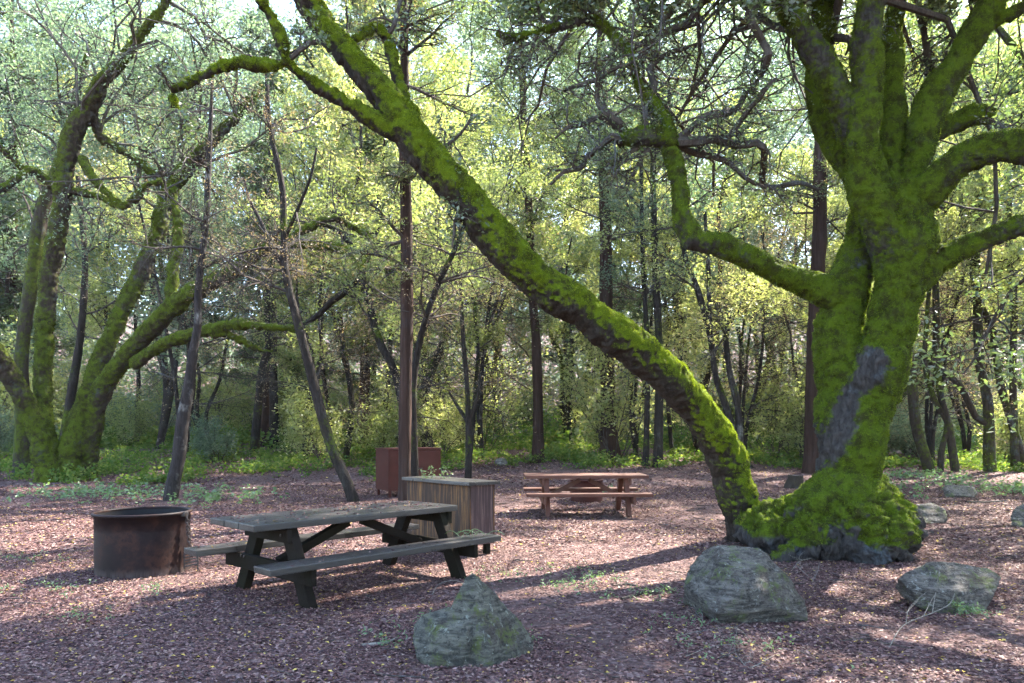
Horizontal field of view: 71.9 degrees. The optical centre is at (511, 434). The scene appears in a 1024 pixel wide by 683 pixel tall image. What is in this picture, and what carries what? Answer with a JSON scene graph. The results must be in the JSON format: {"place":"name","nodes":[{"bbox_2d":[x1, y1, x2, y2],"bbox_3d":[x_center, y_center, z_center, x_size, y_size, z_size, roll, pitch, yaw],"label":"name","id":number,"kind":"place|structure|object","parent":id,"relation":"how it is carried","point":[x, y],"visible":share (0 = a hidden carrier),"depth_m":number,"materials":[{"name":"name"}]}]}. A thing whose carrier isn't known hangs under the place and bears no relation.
{"place":"outdoors","nodes":[
{"label":"outdoors","id":0,"kind":"place"},
{"bbox_2d":[0,0,1021,316],"label":"sky","id":1,"kind":"structure","parent":0,"point":[284,4],"materials":[{"name":"white"}]},
{"bbox_2d":[0,316,1023,682],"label":"ground","id":2,"kind":"structure","parent":0,"point":[590,596],"depth_m":6.74,"materials":[{"name":"brown soil"}]},
{"bbox_2d":[0,315,71,433],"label":"bush","id":3,"kind":"object","parent":2,"relation":"on","point":[2,385],"visible":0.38,"depth_m":29.00,"materials":[{"name":"green plant"}]},
{"bbox_2d":[0,0,76,439],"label":"redwood tree","id":4,"kind":"object","parent":2,"relation":"on","point":[14,283],"visible":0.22,"depth_m":40.15,"materials":[{"name":"green plant"}]},
{"bbox_2d":[0,195,108,377],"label":"bay tree","id":5,"kind":"object","parent":2,"relation":"on","point":[85,344],"visible":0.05,"depth_m":45.91,"materials":[{"name":"green plant"}]},
{"bbox_2d":[0,0,114,408],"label":"bay tree","id":6,"kind":"object","parent":2,"relation":"on","point":[3,83],"visible":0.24,"depth_m":37.84,"materials":[{"name":"green plant"}]},
{"bbox_2d":[0,0,164,476],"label":"oak tree","id":7,"kind":"object","parent":2,"relation":"on","point":[34,257],"visible":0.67,"depth_m":22.22,"materials":[{"name":"green plant"}]},
{"bbox_2d":[12,153,171,438],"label":"slender tree","id":8,"kind":"object","parent":2,"relation":"on","point":[72,386],"visible":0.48,"depth_m":27.02,"materials":[{"name":"green plant"}]},
{"bbox_2d":[52,347,149,427],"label":"bush","id":9,"kind":"object","parent":2,"relation":"on","point":[64,389],"visible":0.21,"depth_m":44.28,"materials":[{"name":"green plant"}]},
{"bbox_2d":[18,11,185,330],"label":"slender tree","id":10,"kind":"object","parent":2,"relation":"on","point":[106,310],"visible":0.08,"depth_m":37.23,"materials":[{"name":"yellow plant"}]},
{"bbox_2d":[0,0,258,448],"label":"bay tree","id":11,"kind":"object","parent":2,"relation":"on","point":[168,401],"visible":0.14,"depth_m":34.35,"materials":[{"name":"green plant"}]},
{"bbox_2d":[102,386,160,448],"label":"bush","id":12,"kind":"object","parent":2,"relation":"on","point":[124,425],"visible":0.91,"depth_m":36.94,"materials":[{"name":"green plant"}]},
{"bbox_2d":[63,115,207,443],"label":"slender tree","id":13,"kind":"object","parent":2,"relation":"on","point":[138,374],"visible":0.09,"depth_m":37.95,"materials":[{"name":"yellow plant"}]},
{"bbox_2d":[91,506,198,578],"bbox_3d":[-4.203,1.217,8.047,1.029,0.702,1.030,0,0,-40],"label":"fire ring","id":14,"kind":"object","parent":2,"relation":"on","point":[139,542],"visible":0.94,"depth_m":7.65,"materials":[{"name":"metal"}]},
{"bbox_2d":[9,56,303,459],"bbox_3d":[-12.797,-6.438,26.159,9.881,15.162,8.677,0,0,-11],"label":"twiggy tree","id":15,"kind":"object","parent":2,"relation":"on","point":[175,376],"visible":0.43,"depth_m":26.24,"materials":[{"name":"green plant"}]},
{"bbox_2d":[0,0,374,482],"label":"oak clump","id":16,"kind":"object","parent":2,"relation":"on","point":[77,443],"visible":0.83,"depth_m":20.34,"materials":[{"name":"green plant"}]},
{"bbox_2d":[101,47,280,500],"bbox_3d":[-7.066,-3.477,15.952,3.668,10.216,4.173,0,0,0],"label":"slender tree","id":17,"kind":"object","parent":2,"relation":"on","point":[176,467],"visible":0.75,"depth_m":15.81,"materials":[{"name":"green plant"}]},
{"bbox_2d":[150,337,257,430],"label":"bush","id":18,"kind":"object","parent":2,"relation":"on","point":[220,388],"visible":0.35,"depth_m":43.64,"materials":[{"name":"green plant"}]},
{"bbox_2d":[107,148,309,433],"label":"bay tree","id":19,"kind":"object","parent":2,"relation":"on","point":[207,359],"visible":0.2,"depth_m":39.41,"materials":[{"name":"green plant"}]},
{"bbox_2d":[188,410,240,462],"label":"bush","id":20,"kind":"object","parent":2,"relation":"on","point":[206,444],"visible":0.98,"depth_m":26.41,"materials":[{"name":"green plant"}]},
{"bbox_2d":[219,369,289,435],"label":"bush","id":21,"kind":"object","parent":2,"relation":"on","point":[248,417],"visible":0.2,"depth_m":43.50,"materials":[{"name":"green plant"}]},
{"bbox_2d":[198,110,315,448],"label":"slender tree","id":22,"kind":"object","parent":2,"relation":"on","point":[273,416],"visible":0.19,"depth_m":37.83,"materials":[{"name":"green plant"}]},
{"bbox_2d":[191,215,337,451],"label":"slender tree","id":23,"kind":"object","parent":2,"relation":"on","point":[256,428],"visible":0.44,"depth_m":29.90,"materials":[{"name":"green plant"}]},
{"bbox_2d":[172,54,359,501],"bbox_3d":[-5.289,-3.427,15.682,3.767,10.216,5.022,0,0,-36],"label":"leaning sapling","id":24,"kind":"object","parent":2,"relation":"on","point":[337,461],"visible":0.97,"depth_m":15.81,"materials":[{"name":"green plant"}]},
{"bbox_2d":[170,48,369,377],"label":"bay tree","id":25,"kind":"object","parent":2,"relation":"on","point":[248,122],"visible":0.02,"depth_m":56.26,"materials":[{"name":"green plant"}]},
{"bbox_2d":[218,2,327,446],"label":"redwood tree","id":26,"kind":"object","parent":2,"relation":"on","point":[265,410],"visible":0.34,"depth_m":39.40,"materials":[{"name":"green plant"}]},
{"bbox_2d":[228,308,340,433],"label":"bush","id":27,"kind":"object","parent":2,"relation":"on","point":[282,379],"visible":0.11,"depth_m":42.81,"materials":[{"name":"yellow plant"}]},
{"bbox_2d":[215,119,399,462],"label":"twiggy tree","id":28,"kind":"object","parent":2,"relation":"on","point":[321,360],"visible":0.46,"depth_m":26.90,"materials":[{"name":"green plant"}]},
{"bbox_2d":[247,76,387,425],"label":"slender tree","id":29,"kind":"object","parent":2,"relation":"on","point":[345,136],"visible":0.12,"depth_m":32.48,"materials":[{"name":"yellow plant"}]},
{"bbox_2d":[271,369,368,465],"bbox_3d":[-7.426,-0.514,26.481,3.440,3.826,3.256,0,0,21],"label":"bush","id":30,"kind":"object","parent":2,"relation":"on","point":[307,430],"visible":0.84,"depth_m":26.35,"materials":[{"name":"green plant"}]},
{"bbox_2d":[222,163,456,407],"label":"slender tree","id":31,"kind":"object","parent":2,"relation":"on","point":[336,297],"visible":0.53,"depth_m":23.62,"materials":[{"name":"green plant"}]},
{"bbox_2d":[299,379,381,442],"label":"bush","id":32,"kind":"object","parent":2,"relation":"on","point":[346,403],"visible":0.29,"depth_m":38.08,"materials":[{"name":"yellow plant"}]},
{"bbox_2d":[184,501,500,608],"bbox_3d":[-1.659,1.192,7.318,1.688,0.818,2.726,0,0,43],"label":"picnic table","id":33,"kind":"object","parent":2,"relation":"on","point":[269,532],"visible":0.88,"depth_m":6.93,"materials":[{"name":"grey wood"}]},
{"bbox_2d":[199,0,510,414],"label":"bay tree","id":34,"kind":"object","parent":2,"relation":"on","point":[257,19],"visible":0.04,"depth_m":42.15,"materials":[{"name":"green plant"}]},
{"bbox_2d":[252,0,468,458],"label":"slender tree","id":35,"kind":"object","parent":2,"relation":"on","point":[330,72],"visible":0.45,"depth_m":27.64,"materials":[{"name":"green plant"}]},
{"bbox_2d":[324,355,398,438],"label":"bush","id":36,"kind":"object","parent":2,"relation":"on","point":[377,383],"visible":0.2,"depth_m":41.84,"materials":[{"name":"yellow plant"}]},
{"bbox_2d":[315,0,421,446],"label":"redwood tree","id":37,"kind":"object","parent":2,"relation":"on","point":[368,145],"visible":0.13,"depth_m":37.11,"materials":[{"name":"green plant"}]},
{"bbox_2d":[10,0,759,543],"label":"leaning oak tree","id":38,"kind":"object","parent":2,"relation":"on","point":[494,236],"visible":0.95,"depth_m":7.83,"materials":[{"name":"green plant"}]},
{"bbox_2d":[352,388,428,452],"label":"bush","id":39,"kind":"object","parent":2,"relation":"on","point":[381,432],"visible":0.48,"depth_m":28.06,"materials":[{"name":"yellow plant"}]},
{"bbox_2d":[310,0,478,446],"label":"slender tree","id":40,"kind":"object","parent":2,"relation":"on","point":[464,63],"visible":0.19,"depth_m":31.39,"materials":[{"name":"green plant"}]},
{"bbox_2d":[321,0,490,500],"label":"slim redwood","id":41,"kind":"object","parent":2,"relation":"on","point":[404,176],"visible":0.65,"depth_m":13.09,"materials":[{"name":"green plant"}]},
{"bbox_2d":[355,356,457,447],"bbox_3d":[-4.624,-1.174,31.487,4.532,4.657,4.677,0,0,-3],"label":"bush","id":42,"kind":"object","parent":2,"relation":"on","point":[385,402],"visible":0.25,"depth_m":30.71,"materials":[{"name":"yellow plant"}]},
{"bbox_2d":[374,447,441,497],"bbox_3d":[-2.496,0.900,17.036,1.388,1.154,0.902,0,0,-32],"label":"storage locker","id":43,"kind":"object","parent":2,"relation":"on","point":[387,460],"visible":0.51,"depth_m":16.75,"materials":[{"name":"brown paint"}]},
{"bbox_2d":[271,0,546,443],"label":"bay tree","id":44,"kind":"object","parent":2,"relation":"on","point":[465,38],"visible":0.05,"depth_m":37.95,"materials":[{"name":"green plant"}]},
{"bbox_2d":[305,88,549,447],"bbox_3d":[-3.283,-5.026,24.393,7.133,12.618,8.843,0,0,31],"label":"twiggy tree","id":45,"kind":"object","parent":2,"relation":"on","point":[435,385],"visible":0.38,"depth_m":24.22,"materials":[{"name":"green plant"}]},
{"bbox_2d":[347,70,517,446],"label":"slender tree","id":46,"kind":"object","parent":2,"relation":"on","point":[430,366],"visible":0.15,"depth_m":28.54,"materials":[{"name":"green plant"}]},
{"bbox_2d":[394,379,481,457],"bbox_3d":[-3.248,-0.682,28.393,3.329,3.952,3.518,0,0,-30],"label":"bush","id":47,"kind":"object","parent":2,"relation":"on","point":[447,432],"visible":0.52,"depth_m":28.29,"materials":[{"name":"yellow plant"}]},
{"bbox_2d":[289,34,595,448],"bbox_3d":[-2.618,-7.472,34.940,13.921,16.976,15.525,0,0,6],"label":"oak tree","id":48,"kind":"object","parent":2,"relation":"on","point":[551,239],"visible":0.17,"depth_m":33.57,"materials":[{"name":"green plant"}]},
{"bbox_2d":[352,143,545,476],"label":"thin tree","id":49,"kind":"object","parent":2,"relation":"on","point":[427,315],"visible":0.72,"depth_m":13.76,"materials":[{"name":"green plant"}]},
{"bbox_2d":[351,120,548,478],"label":"slender tree","id":50,"kind":"object","parent":2,"relation":"on","point":[467,415],"visible":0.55,"depth_m":18.92,"materials":[{"name":"green plant"}]},
{"bbox_2d":[402,476,499,553],"bbox_3d":[-0.858,1.076,9.586,0.511,0.946,1.562,0,0,-41],"label":"cupboard","id":51,"kind":"object","parent":2,"relation":"on","point":[473,500],"visible":0.61,"depth_m":9.14,"materials":[{"name":"brown wood"}]},
{"bbox_2d":[399,66,524,406],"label":"slender tree","id":52,"kind":"object","parent":2,"relation":"on","point":[477,97],"visible":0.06,"depth_m":37.90,"materials":[{"name":"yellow plant"}]},
{"bbox_2d":[413,573,533,666],"bbox_3d":[-0.269,1.392,5.041,0.849,0.826,0.832,0,0,0],"label":"boulder","id":53,"kind":"object","parent":2,"relation":"on","point":[477,623],"visible":0.81,"depth_m":4.80,"materials":[{"name":"grey stone"}]},
{"bbox_2d":[391,107,579,458],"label":"twiggy tree","id":54,"kind":"object","parent":2,"relation":"on","point":[479,411],"visible":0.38,"depth_m":28.50,"materials":[{"name":"green plant"}]},
{"bbox_2d":[412,49,574,454],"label":"slender tree","id":55,"kind":"object","parent":2,"relation":"on","point":[474,338],"visible":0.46,"depth_m":26.73,"materials":[{"name":"green plant"}]},
{"bbox_2d":[434,344,555,452],"bbox_3d":[-1.056,-1.589,32.613,5.799,5.281,5.619,0,0,-23],"label":"bush","id":56,"kind":"object","parent":2,"relation":"on","point":[489,413],"visible":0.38,"depth_m":32.17,"materials":[{"name":"green plant"}]},
{"bbox_2d":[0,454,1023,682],"bbox_3d":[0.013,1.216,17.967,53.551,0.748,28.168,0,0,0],"label":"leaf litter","id":57,"kind":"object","parent":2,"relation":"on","point":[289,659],"visible":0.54,"depth_m":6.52,"materials":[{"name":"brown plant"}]},
{"bbox_2d":[0,397,1023,485],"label":"ground cover","id":58,"kind":"object","parent":2,"relation":"on","point":[554,449],"visible":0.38,"depth_m":27.57,"materials":[{"name":"green plant"}]},
{"bbox_2d":[0,0,1023,420],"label":"woodland","id":59,"kind":"object","parent":2,"relation":"on","point":[336,10],"visible":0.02,"depth_m":66.25,"materials":[{"name":"green plant"}]},
{"bbox_2d":[0,467,1023,669],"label":"herbs","id":60,"kind":"object","parent":2,"relation":"on","point":[217,494],"visible":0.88,"depth_m":16.11,"materials":[{"name":"green plant"}]},
{"bbox_2d":[0,494,1023,682],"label":"scattered twigs","id":61,"kind":"object","parent":2,"relation":"on","point":[84,550],"visible":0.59,"depth_m":7.98,"materials":[{"name":"brown wood"}]},
{"bbox_2d":[436,0,602,462],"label":"redwood tree","id":62,"kind":"object","parent":2,"relation":"on","point":[538,440],"visible":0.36,"depth_m":27.43,"materials":[{"name":"green plant"}]},
{"bbox_2d":[499,357,559,424],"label":"bush","id":63,"kind":"object","parent":2,"relation":"on","point":[525,406],"visible":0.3,"depth_m":54.97,"materials":[{"name":"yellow plant"}]},
{"bbox_2d":[508,27,598,430],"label":"redwood tree","id":64,"kind":"object","parent":2,"relation":"on","point":[557,96],"visible":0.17,"depth_m":51.51,"materials":[{"name":"green plant"}]},
{"bbox_2d":[515,146,619,444],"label":"slender tree","id":65,"kind":"object","parent":2,"relation":"on","point":[578,264],"visible":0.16,"depth_m":39.09,"materials":[{"name":"green plant"}]},
{"bbox_2d":[523,473,652,516],"bbox_3d":[1.429,1.193,13.950,2.384,0.819,1.686,0,0,-1],"label":"picnic table","id":66,"kind":"object","parent":2,"relation":"on","point":[617,492],"visible":0.94,"depth_m":13.54,"materials":[{"name":"brown wood"}]},
{"bbox_2d":[552,367,653,448],"bbox_3d":[4.664,-1.082,33.187,4.281,4.351,4.418,0,0,41],"label":"bush","id":67,"kind":"object","parent":2,"relation":"on","point":[621,425],"visible":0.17,"depth_m":33.05,"materials":[{"name":"green plant"}]},
{"bbox_2d":[500,159,722,438],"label":"oak tree","id":68,"kind":"object","parent":2,"relation":"on","point":[562,407],"visible":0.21,"depth_m":41.80,"materials":[{"name":"green plant"}]},
{"bbox_2d":[547,0,689,463],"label":"redwood tree","id":69,"kind":"object","parent":2,"relation":"on","point":[605,296],"visible":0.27,"depth_m":27.40,"materials":[{"name":"green plant"}]},
{"bbox_2d":[555,23,684,313],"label":"slender tree","id":70,"kind":"object","parent":2,"relation":"on","point":[581,184],"visible":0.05,"depth_m":50.44,"materials":[{"name":"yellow plant"}]},
{"bbox_2d":[532,300,708,461],"bbox_3d":[4.247,-1.952,27.252,6.344,6.419,6.148,0,0,-9],"label":"bush","id":71,"kind":"object","parent":2,"relation":"on","point":[595,403],"visible":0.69,"depth_m":26.64,"materials":[{"name":"green plant"}]},
{"bbox_2d":[548,12,714,466],"bbox_3d":[4.244,-7.021,25.248,5.935,16.378,5.693,0,0,0],"label":"slender tree","id":72,"kind":"object","parent":2,"relation":"on","point":[644,293],"visible":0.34,"depth_m":25.43,"materials":[{"name":"green plant"}]},
{"bbox_2d":[553,107,719,456],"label":"twiggy tree","id":73,"kind":"object","parent":2,"relation":"on","point":[635,443],"visible":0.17,"depth_m":29.39,"materials":[{"name":"green plant"}]},
{"bbox_2d":[581,93,730,457],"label":"slender tree","id":74,"kind":"object","parent":2,"relation":"on","point":[666,313],"visible":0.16,"depth_m":30.10,"materials":[{"name":"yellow plant"}]},
{"bbox_2d":[586,10,760,466],"bbox_3d":[6.269,-7.616,25.382,5.839,17.926,6.535,0,0,-23],"label":"slender tree","id":75,"kind":"object","parent":2,"relation":"on","point":[658,431],"visible":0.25,"depth_m":25.60,"materials":[{"name":"green plant"}]},
{"bbox_2d":[559,0,790,439],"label":"slender tree","id":76,"kind":"object","parent":2,"relation":"on","point":[716,378],"visible":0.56,"depth_m":24.61,"materials":[{"name":"green plant"}]},
{"bbox_2d":[541,6,808,451],"bbox_3d":[7.612,-11.276,31.061,12.979,24.643,13.443,0,0,-3],"label":"bay tree","id":77,"kind":"object","parent":2,"relation":"on","point":[707,375],"visible":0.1,"depth_m":30.67,"materials":[{"name":"green plant"}]},
{"bbox_2d":[348,0,1023,564],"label":"oak tree","id":78,"kind":"object","parent":2,"relation":"on","point":[876,138],"visible":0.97,"depth_m":8.93,"materials":[{"name":"green plant"}]},
{"bbox_2d":[650,336,751,442],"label":"bush","id":79,"kind":"object","parent":2,"relation":"on","point":[676,414],"visible":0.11,"depth_m":41.29,"materials":[{"name":"green plant"}]},
{"bbox_2d":[616,98,843,440],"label":"tree","id":80,"kind":"object","parent":2,"relation":"on","point":[752,243],"visible":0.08,"depth_m":41.05,"materials":[{"name":"green plant"}]},
{"bbox_2d":[662,233,810,467],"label":"slender tree","id":81,"kind":"object","parent":2,"relation":"on","point":[745,293],"visible":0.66,"depth_m":24.75,"materials":[{"name":"green plant"}]},
{"bbox_2d":[683,545,807,623],"bbox_3d":[2.103,1.363,6.236,1.214,0.771,1.137,0,0,0],"label":"boulder","id":82,"kind":"object","parent":2,"relation":"on","point":[732,583],"visible":0.77,"depth_m":5.83,"materials":[{"name":"grey stone"}]},
{"bbox_2d":[666,136,835,449],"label":"twiggy tree","id":83,"kind":"object","parent":2,"relation":"on","point":[741,371],"visible":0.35,"depth_m":28.21,"materials":[{"name":"green plant"}]},
{"bbox_2d":[705,343,805,457],"bbox_3d":[10.336,-1.288,28.632,4.904,4.864,4.752,0,0,13],"label":"bush","id":84,"kind":"object","parent":2,"relation":"on","point":[768,392],"visible":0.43,"depth_m":28.32,"materials":[{"name":"green plant"}]},
{"bbox_2d":[744,368,805,463],"bbox_3d":[11.406,-0.964,26.320,4.116,4.870,4.350,0,0,-34],"label":"bush","id":85,"kind":"object","parent":2,"relation":"on","point":[798,416],"visible":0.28,"depth_m":26.28,"materials":[{"name":"green plant"}]},
{"bbox_2d":[711,174,848,450],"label":"twiggy tree","id":86,"kind":"object","parent":2,"relation":"on","point":[792,352],"visible":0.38,"depth_m":27.39,"materials":[{"name":"green plant"}]},
{"bbox_2d":[674,0,906,418],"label":"bay tree","id":87,"kind":"object","parent":2,"relation":"on","point":[780,140],"visible":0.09,"depth_m":47.99,"materials":[{"name":"green plant"}]},
{"bbox_2d":[742,138,871,348],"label":"slender tree","id":88,"kind":"object","parent":2,"relation":"on","point":[843,199],"visible":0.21,"depth_m":30.45,"materials":[{"name":"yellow plant"}]},
{"bbox_2d":[708,0,920,473],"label":"redwood tree","id":89,"kind":"object","parent":2,"relation":"on","point":[820,169],"visible":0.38,"depth_m":22.86,"materials":[{"name":"green plant"}]},
{"bbox_2d":[790,0,978,368],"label":"slender tree","id":90,"kind":"object","parent":2,"relation":"on","point":[841,48],"visible":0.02,"depth_m":31.65,"materials":[{"name":"green plant"}]},
{"bbox_2d":[754,170,1023,402],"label":"oak tree","id":91,"kind":"object","parent":2,"relation":"on","point":[905,389],"visible":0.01,"depth_m":40.85,"materials":[{"name":"green plant"}]},
{"bbox_2d":[825,19,1023,471],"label":"slender tree","id":92,"kind":"object","parent":2,"relation":"on","point":[953,456],"visible":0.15,"depth_m":23.27,"materials":[{"name":"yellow plant"}]},
{"bbox_2d":[887,400,965,458],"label":"bush","id":93,"kind":"object","parent":2,"relation":"on","point":[910,442],"visible":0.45,"depth_m":29.06,"materials":[{"name":"green plant"}]},
{"bbox_2d":[831,0,1023,471],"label":"slender tree","id":94,"kind":"object","parent":2,"relation":"on","point":[923,451],"visible":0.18,"depth_m":23.34,"materials":[{"name":"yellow plant"}]},
{"bbox_2d":[916,503,947,523],"bbox_3d":[7.375,1.398,12.522,1.289,0.371,0.570,0,0,-42],"label":"boulder","id":95,"kind":"object","parent":2,"relation":"on","point":[932,513],"visible":0.68,"depth_m":12.36,"materials":[{"name":"grey stone"}]},
{"bbox_2d":[865,162,1023,471],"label":"slender tree","id":96,"kind":"object","parent":2,"relation":"on","point":[941,454],"visible":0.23,"depth_m":22.97,"materials":[{"name":"green plant"}]},
{"bbox_2d":[895,561,1000,613],"bbox_3d":[4.037,1.361,6.535,1.240,0.416,0.699,0,0,-43],"label":"boulder","id":97,"kind":"object","parent":2,"relation":"on","point":[967,584],"visible":0.97,"depth_m":6.26,"materials":[{"name":"grey stone"}]},
{"bbox_2d":[892,169,1023,460],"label":"twiggy tree","id":98,"kind":"object","parent":2,"relation":"on","point":[930,430],"visible":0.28,"depth_m":25.59,"materials":[{"name":"green plant"}]},
{"bbox_2d":[895,154,1023,457],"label":"twiggy tree","id":99,"kind":"object","parent":2,"relation":"on","point":[966,444],"visible":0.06,"depth_m":27.93,"materials":[{"name":"green plant"}]},
{"bbox_2d":[903,0,1023,432],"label":"oak tree","id":100,"kind":"object","parent":2,"relation":"on","point":[1010,43],"visible":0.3,"depth_m":15.88,"materials":[{"name":"green plant"}]},
{"bbox_2d":[907,0,1023,471],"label":"slender tree","id":101,"kind":"object","parent":2,"relation":"on","point":[986,421],"visible":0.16,"depth_m":23.41,"materials":[{"name":"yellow plant"}]},
{"bbox_2d":[934,3,1023,470],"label":"slender tree","id":102,"kind":"object","parent":2,"relation":"on","point":[1013,255],"visible":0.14,"depth_m":23.37,"materials":[{"name":"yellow plant"}]},
{"bbox_2d":[934,43,1023,465],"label":"slender tree","id":103,"kind":"object","parent":2,"relation":"on","point":[1014,449],"visible":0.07,"depth_m":23.41,"materials":[{"name":"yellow plant"}]},
{"bbox_2d":[969,407,1023,460],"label":"bush","id":104,"kind":"object","parent":2,"relation":"on","point":[1004,427],"visible":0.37,"depth_m":26.16,"materials":[{"name":"green plant"}]},
{"bbox_2d":[970,381,1023,457],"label":"bush","id":105,"kind":"object","parent":2,"relation":"on","point":[1020,403],"visible":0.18,"depth_m":26.52,"materials":[{"name":"green plant"}]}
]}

